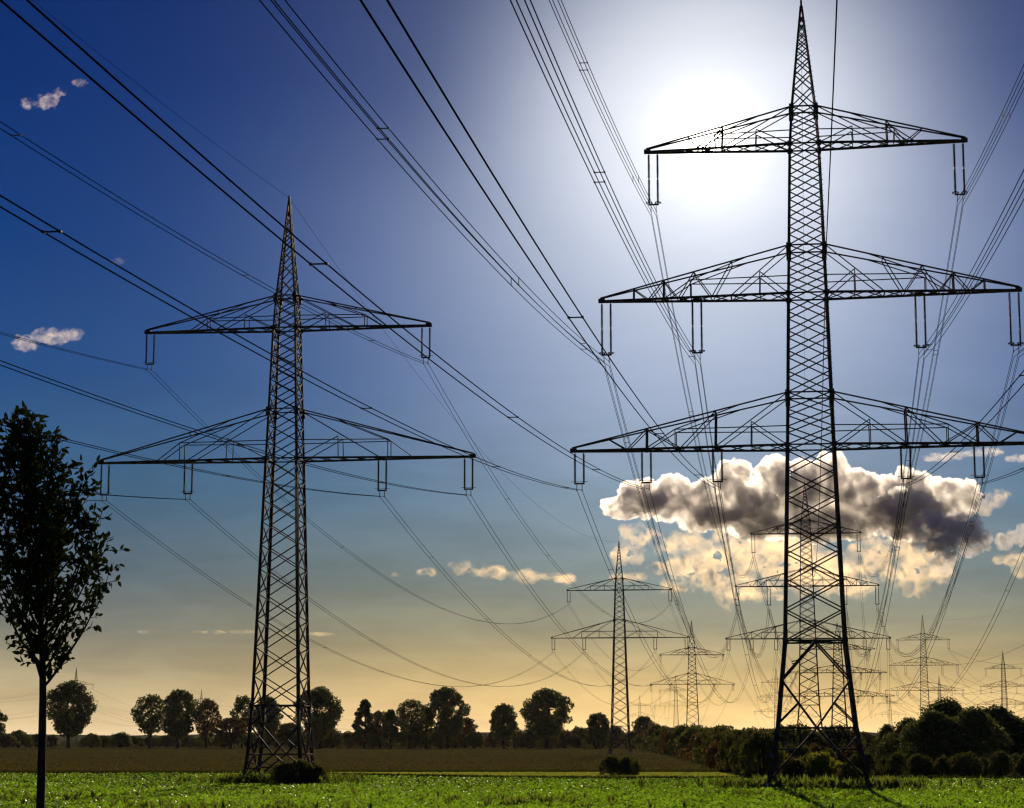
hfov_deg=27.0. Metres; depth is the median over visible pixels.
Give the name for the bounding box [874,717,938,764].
tree
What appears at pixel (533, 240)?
power line
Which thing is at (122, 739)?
shrub
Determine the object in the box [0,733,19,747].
shrub
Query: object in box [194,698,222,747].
tree
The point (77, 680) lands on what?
electricity pylon
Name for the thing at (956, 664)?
power line
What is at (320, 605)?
power line
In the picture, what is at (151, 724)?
tree
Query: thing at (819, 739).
shrub
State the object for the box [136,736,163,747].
shrub
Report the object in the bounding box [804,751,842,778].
bush
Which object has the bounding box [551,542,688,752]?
electricity pylon
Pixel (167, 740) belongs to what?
shrub
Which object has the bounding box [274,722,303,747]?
tree
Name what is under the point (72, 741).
ground
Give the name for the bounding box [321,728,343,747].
shrub
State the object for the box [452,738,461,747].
shrub
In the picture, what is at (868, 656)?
power line
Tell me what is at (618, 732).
shrub
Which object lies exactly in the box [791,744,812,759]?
shrub
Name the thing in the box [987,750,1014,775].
shrub
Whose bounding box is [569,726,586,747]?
shrub
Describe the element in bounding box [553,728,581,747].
shrub
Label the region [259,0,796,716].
power line
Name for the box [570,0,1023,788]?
electricity pylon
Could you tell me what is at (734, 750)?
shrub
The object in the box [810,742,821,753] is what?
shrub
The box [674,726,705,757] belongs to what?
shrub
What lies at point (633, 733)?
shrub
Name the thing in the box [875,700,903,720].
electricity pylon
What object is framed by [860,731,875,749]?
shrub
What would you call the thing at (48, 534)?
young tree
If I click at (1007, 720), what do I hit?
tree
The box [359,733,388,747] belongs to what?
shrub
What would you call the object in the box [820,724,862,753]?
shrub
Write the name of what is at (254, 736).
shrub
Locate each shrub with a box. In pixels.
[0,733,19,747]
[11,730,32,747]
[29,733,48,746]
[46,734,59,746]
[78,733,101,747]
[99,735,117,747]
[110,731,133,746]
[124,736,146,746]
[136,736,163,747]
[156,735,181,747]
[180,735,203,746]
[192,736,213,746]
[210,736,234,747]
[236,732,259,747]
[263,734,287,746]
[286,732,315,747]
[305,736,335,747]
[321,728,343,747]
[336,730,366,747]
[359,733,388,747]
[377,736,400,747]
[392,729,425,747]
[425,731,454,747]
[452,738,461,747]
[462,731,485,747]
[482,731,501,747]
[505,731,522,747]
[516,725,540,747]
[534,734,563,747]
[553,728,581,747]
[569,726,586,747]
[581,733,609,747]
[605,725,626,747]
[617,730,639,748]
[626,734,644,747]
[637,724,664,750]
[640,723,668,748]
[646,727,672,750]
[648,731,673,752]
[657,726,684,753]
[666,723,689,754]
[674,726,702,751]
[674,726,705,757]
[676,730,708,759]
[689,731,710,761]
[692,725,729,762]
[701,729,729,764]
[701,729,735,767]
[708,724,733,731]
[715,727,748,769]
[727,727,760,772]
[735,754,766,774]
[738,729,788,775]
[764,726,809,747]
[767,722,826,746]
[784,743,795,759]
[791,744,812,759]
[796,729,829,751]
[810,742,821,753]
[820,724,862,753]
[822,748,839,761]
[835,751,844,762]
[836,726,865,749]
[843,746,857,766]
[845,753,869,772]
[854,751,882,775]
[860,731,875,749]
[870,757,890,775]
[883,751,909,775]
[901,753,925,775]
[910,756,934,775]
[931,755,953,776]
[949,753,972,776]
[955,751,984,776]
[972,756,994,775]
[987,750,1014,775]
[1003,753,1021,775]
[1013,754,1023,775]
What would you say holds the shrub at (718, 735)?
on the ground at (72, 741)
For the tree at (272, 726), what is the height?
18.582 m
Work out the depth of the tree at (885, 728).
286.27 m
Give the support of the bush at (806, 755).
on the crop field at (174, 774)
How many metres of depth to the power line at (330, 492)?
149.16 m
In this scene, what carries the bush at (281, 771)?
on the crop field at (174, 774)
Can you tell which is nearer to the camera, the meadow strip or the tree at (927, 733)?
the meadow strip
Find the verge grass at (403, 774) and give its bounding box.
[0,769,1023,778]
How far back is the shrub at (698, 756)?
294.83 m
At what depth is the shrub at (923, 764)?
203.62 m
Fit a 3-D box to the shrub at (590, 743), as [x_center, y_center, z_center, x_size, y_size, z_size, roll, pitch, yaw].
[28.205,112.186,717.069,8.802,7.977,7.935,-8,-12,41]
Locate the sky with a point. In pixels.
(663, 71)
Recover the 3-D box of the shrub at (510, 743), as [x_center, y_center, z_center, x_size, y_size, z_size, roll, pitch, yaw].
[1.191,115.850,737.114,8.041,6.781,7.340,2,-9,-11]
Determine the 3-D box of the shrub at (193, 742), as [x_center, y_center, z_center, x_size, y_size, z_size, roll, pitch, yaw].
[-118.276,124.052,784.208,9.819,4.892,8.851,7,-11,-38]
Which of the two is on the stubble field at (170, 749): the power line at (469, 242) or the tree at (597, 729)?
the tree at (597, 729)
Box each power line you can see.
[0,0,804,728]
[0,121,723,718]
[0,194,790,722]
[0,332,659,717]
[0,360,733,724]
[3,422,712,725]
[15,496,654,728]
[40,488,670,725]
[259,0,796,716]
[359,0,818,725]
[510,0,814,715]
[549,0,802,700]
[790,169,1023,717]
[791,64,1023,700]
[791,370,1023,725]
[794,467,1023,718]
[809,344,1023,716]
[861,546,1023,720]
[891,675,1023,702]
[899,650,1011,687]
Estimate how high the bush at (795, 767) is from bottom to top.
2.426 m
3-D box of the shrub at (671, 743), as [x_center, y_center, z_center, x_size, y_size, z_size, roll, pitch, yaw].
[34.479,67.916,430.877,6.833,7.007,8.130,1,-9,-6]
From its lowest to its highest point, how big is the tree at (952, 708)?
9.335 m
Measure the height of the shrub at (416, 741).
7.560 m
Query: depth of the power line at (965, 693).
911.11 m
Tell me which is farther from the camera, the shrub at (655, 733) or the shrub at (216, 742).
the shrub at (216, 742)
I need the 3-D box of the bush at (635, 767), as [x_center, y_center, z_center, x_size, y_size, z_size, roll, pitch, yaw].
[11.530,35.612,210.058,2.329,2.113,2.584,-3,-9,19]
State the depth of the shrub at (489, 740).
753.99 m
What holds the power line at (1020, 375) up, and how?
attached to the electricity pylon at (788, 300)
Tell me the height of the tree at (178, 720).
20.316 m
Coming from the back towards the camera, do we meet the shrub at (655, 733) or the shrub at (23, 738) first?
the shrub at (23, 738)
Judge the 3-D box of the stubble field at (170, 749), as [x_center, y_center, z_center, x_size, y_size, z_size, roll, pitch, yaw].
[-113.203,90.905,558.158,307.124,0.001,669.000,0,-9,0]
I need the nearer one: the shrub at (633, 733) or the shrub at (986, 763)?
the shrub at (986, 763)
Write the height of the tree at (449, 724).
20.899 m
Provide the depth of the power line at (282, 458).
107.35 m
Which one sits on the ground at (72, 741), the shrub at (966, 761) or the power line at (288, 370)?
the shrub at (966, 761)
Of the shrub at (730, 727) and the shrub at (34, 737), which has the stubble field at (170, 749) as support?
the shrub at (34, 737)
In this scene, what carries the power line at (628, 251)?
attached to the electricity pylon at (788, 300)
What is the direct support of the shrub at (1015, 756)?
on the ground at (72, 741)
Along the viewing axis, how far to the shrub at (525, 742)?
726.39 m
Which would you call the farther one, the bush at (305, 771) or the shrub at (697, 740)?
the shrub at (697, 740)
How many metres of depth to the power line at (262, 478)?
204.61 m
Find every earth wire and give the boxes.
[32,0,690,681]
[801,30,834,626]
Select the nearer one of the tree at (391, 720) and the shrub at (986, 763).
the shrub at (986, 763)
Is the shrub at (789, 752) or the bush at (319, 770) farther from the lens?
the shrub at (789, 752)
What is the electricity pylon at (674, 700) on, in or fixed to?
on the ground at (72, 741)
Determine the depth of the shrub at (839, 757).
212.20 m
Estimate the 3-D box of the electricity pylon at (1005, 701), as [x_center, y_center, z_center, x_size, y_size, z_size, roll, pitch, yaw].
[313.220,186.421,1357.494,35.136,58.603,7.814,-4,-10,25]
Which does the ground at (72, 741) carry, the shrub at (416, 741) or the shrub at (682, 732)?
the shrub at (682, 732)
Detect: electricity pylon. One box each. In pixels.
[58,667,96,740]
[97,195,475,782]
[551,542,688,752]
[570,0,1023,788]
[629,695,645,726]
[650,620,734,724]
[654,675,696,727]
[725,481,890,726]
[754,670,799,727]
[784,624,894,726]
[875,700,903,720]
[885,616,963,720]
[918,679,955,706]
[977,651,1023,708]
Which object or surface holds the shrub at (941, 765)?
on the ground at (72, 741)
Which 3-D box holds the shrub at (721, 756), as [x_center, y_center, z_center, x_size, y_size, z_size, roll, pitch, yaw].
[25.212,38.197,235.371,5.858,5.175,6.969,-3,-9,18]
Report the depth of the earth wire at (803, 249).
222.73 m
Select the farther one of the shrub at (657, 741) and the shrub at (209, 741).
the shrub at (209, 741)
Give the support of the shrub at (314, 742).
on the stubble field at (170, 749)
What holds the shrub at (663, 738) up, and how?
on the ground at (72, 741)
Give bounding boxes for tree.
[0,400,130,807]
[0,711,7,736]
[46,680,96,747]
[130,693,165,747]
[160,688,200,747]
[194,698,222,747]
[208,717,246,748]
[229,695,255,747]
[252,694,283,747]
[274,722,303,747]
[292,686,343,748]
[350,699,377,747]
[370,710,389,747]
[379,709,403,748]
[395,699,425,747]
[416,709,433,747]
[423,686,470,748]
[455,717,478,744]
[489,703,518,748]
[519,687,573,748]
[583,712,609,747]
[631,716,654,733]
[868,724,895,759]
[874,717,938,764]
[890,695,966,763]
[896,709,976,764]
[943,705,1014,766]
[944,704,1023,755]
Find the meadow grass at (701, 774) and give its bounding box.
[270,771,737,777]
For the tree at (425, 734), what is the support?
on the stubble field at (170, 749)
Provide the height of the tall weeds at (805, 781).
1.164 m
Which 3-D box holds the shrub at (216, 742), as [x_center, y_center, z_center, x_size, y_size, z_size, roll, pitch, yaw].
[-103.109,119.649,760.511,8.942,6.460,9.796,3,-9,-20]
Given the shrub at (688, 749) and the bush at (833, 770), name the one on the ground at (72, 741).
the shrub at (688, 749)
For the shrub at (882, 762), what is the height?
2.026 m
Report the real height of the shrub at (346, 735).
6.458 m
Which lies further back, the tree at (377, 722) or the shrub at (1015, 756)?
the tree at (377, 722)
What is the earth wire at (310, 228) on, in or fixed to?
attached to the electricity pylon at (279, 300)
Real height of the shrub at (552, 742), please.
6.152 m
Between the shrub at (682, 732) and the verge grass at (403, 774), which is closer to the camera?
the verge grass at (403, 774)
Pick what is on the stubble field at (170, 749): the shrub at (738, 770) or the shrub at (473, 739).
the shrub at (473, 739)
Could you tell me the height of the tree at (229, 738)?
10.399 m
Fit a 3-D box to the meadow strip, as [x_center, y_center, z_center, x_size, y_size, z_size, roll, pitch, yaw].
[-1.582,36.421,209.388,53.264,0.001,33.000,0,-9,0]
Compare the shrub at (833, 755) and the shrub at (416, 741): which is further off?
the shrub at (416, 741)
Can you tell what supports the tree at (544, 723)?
on the stubble field at (170, 749)
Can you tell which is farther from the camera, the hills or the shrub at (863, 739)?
the hills
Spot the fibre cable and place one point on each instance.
(827, 210)
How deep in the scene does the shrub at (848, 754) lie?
210.06 m
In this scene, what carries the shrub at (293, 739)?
on the stubble field at (170, 749)
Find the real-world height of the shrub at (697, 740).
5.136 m
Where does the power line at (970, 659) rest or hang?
hanging from the electricity pylon at (788, 300)
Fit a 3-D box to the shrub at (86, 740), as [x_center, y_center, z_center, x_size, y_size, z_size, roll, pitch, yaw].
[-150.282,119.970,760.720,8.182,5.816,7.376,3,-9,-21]
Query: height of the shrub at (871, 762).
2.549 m
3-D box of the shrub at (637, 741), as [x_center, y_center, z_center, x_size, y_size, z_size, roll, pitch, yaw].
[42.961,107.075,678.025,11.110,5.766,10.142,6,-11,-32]
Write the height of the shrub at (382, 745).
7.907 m
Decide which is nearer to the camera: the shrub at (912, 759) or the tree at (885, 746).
the shrub at (912, 759)
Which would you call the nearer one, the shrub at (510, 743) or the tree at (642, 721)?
the tree at (642, 721)
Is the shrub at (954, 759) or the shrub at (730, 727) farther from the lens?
the shrub at (730, 727)
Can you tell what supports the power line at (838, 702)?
hanging from the electricity pylon at (788, 300)
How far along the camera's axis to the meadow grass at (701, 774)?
215.23 m
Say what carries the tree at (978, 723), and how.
on the ground at (72, 741)
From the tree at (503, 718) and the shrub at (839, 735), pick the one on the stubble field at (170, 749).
the tree at (503, 718)
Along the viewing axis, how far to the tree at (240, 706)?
731.76 m
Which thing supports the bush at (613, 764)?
on the meadow strip
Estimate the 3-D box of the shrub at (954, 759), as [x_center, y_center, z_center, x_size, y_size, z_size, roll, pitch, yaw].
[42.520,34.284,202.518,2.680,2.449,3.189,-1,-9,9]
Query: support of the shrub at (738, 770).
on the meadow strip
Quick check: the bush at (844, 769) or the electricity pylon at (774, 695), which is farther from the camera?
the electricity pylon at (774, 695)
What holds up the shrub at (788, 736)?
on the ground at (72, 741)
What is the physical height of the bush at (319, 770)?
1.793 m
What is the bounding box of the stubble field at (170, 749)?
[0,746,716,771]
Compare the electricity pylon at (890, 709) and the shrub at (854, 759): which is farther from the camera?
the electricity pylon at (890, 709)
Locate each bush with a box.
[266,761,300,783]
[288,758,317,783]
[303,763,330,782]
[597,755,628,774]
[620,755,641,774]
[776,757,813,779]
[799,751,826,773]
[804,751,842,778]
[829,762,848,779]
[834,762,863,780]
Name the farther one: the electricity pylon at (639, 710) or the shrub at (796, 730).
the electricity pylon at (639, 710)
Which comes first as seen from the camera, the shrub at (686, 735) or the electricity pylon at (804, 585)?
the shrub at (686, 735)
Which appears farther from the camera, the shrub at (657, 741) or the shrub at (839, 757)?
the shrub at (657, 741)
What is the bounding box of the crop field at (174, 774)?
[0,773,1023,806]
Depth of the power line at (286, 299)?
121.70 m
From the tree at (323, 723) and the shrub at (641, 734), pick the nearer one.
the shrub at (641, 734)
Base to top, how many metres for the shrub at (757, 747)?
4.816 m
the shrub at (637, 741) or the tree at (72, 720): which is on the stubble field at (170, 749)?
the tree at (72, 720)
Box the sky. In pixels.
[0,0,1023,734]
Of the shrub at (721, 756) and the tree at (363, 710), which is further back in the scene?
the tree at (363, 710)
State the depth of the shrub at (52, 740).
794.73 m
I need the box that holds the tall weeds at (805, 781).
[161,770,981,789]
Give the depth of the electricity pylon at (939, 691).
1972.11 m
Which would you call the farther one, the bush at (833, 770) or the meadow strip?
the meadow strip
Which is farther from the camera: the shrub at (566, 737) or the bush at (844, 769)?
the shrub at (566, 737)
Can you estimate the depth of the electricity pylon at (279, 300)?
178.27 m
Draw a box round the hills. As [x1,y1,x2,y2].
[27,732,877,738]
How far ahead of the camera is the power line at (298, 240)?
46.74 m
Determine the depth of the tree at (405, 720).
708.73 m
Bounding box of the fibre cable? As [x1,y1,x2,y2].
[812,0,837,576]
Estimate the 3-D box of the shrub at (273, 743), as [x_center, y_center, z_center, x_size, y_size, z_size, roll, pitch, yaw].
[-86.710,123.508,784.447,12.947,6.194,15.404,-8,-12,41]
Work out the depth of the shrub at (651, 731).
581.88 m
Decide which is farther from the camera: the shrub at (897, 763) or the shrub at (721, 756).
the shrub at (721, 756)
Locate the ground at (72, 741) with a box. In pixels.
[2,739,1019,778]
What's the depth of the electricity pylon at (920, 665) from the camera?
977.95 m
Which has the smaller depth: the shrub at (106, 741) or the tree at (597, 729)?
the tree at (597, 729)
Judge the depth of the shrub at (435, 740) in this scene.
705.17 m
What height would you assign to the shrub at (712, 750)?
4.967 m
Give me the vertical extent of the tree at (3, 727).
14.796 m
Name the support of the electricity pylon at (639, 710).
on the ground at (72, 741)
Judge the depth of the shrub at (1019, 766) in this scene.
201.78 m
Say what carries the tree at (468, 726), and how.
on the stubble field at (170, 749)
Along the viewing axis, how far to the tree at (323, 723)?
696.67 m
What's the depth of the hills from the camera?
4412.89 m
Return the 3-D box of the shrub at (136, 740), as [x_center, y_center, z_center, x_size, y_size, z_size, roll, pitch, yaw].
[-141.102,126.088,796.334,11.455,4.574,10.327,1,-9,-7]
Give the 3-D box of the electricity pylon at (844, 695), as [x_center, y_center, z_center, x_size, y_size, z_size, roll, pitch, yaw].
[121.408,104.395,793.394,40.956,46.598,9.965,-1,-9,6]
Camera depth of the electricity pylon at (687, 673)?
811.63 m
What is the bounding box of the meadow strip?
[329,772,746,777]

